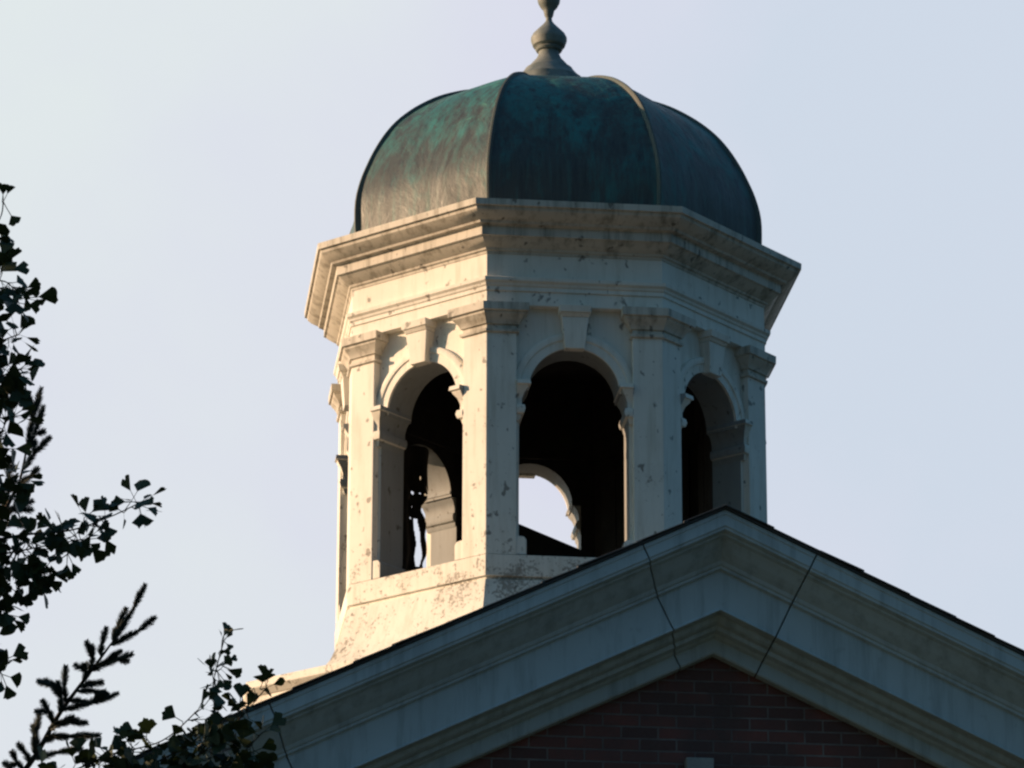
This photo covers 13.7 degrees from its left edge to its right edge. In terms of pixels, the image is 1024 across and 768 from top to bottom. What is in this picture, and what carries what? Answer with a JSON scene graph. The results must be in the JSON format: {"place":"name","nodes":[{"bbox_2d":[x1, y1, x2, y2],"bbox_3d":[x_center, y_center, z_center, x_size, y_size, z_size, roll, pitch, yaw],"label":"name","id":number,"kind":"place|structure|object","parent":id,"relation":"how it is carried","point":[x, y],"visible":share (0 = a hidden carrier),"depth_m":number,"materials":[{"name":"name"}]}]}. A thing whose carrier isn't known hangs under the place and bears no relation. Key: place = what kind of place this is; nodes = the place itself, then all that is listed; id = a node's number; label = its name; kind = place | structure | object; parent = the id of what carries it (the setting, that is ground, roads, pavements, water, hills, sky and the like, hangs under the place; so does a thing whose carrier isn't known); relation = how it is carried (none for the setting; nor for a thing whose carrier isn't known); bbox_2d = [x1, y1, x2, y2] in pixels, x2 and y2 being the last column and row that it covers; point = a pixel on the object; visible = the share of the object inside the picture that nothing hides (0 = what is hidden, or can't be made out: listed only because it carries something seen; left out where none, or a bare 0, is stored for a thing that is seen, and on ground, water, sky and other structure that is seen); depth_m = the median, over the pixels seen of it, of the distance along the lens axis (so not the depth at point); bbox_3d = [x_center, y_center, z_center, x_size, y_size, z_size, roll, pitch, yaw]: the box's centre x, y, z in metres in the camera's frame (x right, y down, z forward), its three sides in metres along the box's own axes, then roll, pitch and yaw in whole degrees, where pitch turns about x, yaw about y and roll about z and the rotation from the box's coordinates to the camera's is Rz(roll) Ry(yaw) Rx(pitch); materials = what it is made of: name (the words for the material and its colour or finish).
{"place":"outdoors","nodes":[
{"label":"outdoors","id":0,"kind":"place"},
{"bbox_2d":[0,386,156,767],"bbox_3d":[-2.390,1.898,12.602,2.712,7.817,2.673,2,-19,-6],"label":"conifer tree","id":1,"kind":"object","parent":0,"point":[59,691],"visible":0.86,"depth_m":12.60,"materials":[{"name":"green plant"}]},
{"bbox_2d":[0,182,286,767],"bbox_3d":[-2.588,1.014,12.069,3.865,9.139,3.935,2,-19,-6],"label":"ginkgo tree","id":2,"kind":"object","parent":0,"point":[14,382],"visible":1,"depth_m":11.99,"materials":[{"name":"green plant"}]},
{"bbox_2d":[0,0,1023,767],"label":"sky","id":3,"kind":"structure","parent":0,"point":[178,170],"materials":[{"name":"blue"}]},
{"bbox_2d":[113,504,1023,767],"bbox_3d":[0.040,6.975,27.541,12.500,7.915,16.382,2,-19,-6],"label":"brick building","id":4,"kind":"structure","parent":0,"point":[725,636],"depth_m":21.16,"materials":[{"name":"paint"}]},
{"bbox_2d":[240,0,800,709],"bbox_3d":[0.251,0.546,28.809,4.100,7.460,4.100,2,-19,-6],"label":"cupola","id":5,"kind":"object","parent":4,"relation":"on","point":[560,274],"visible":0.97,"depth_m":28.09,"materials":[{"name":"beige paint"}]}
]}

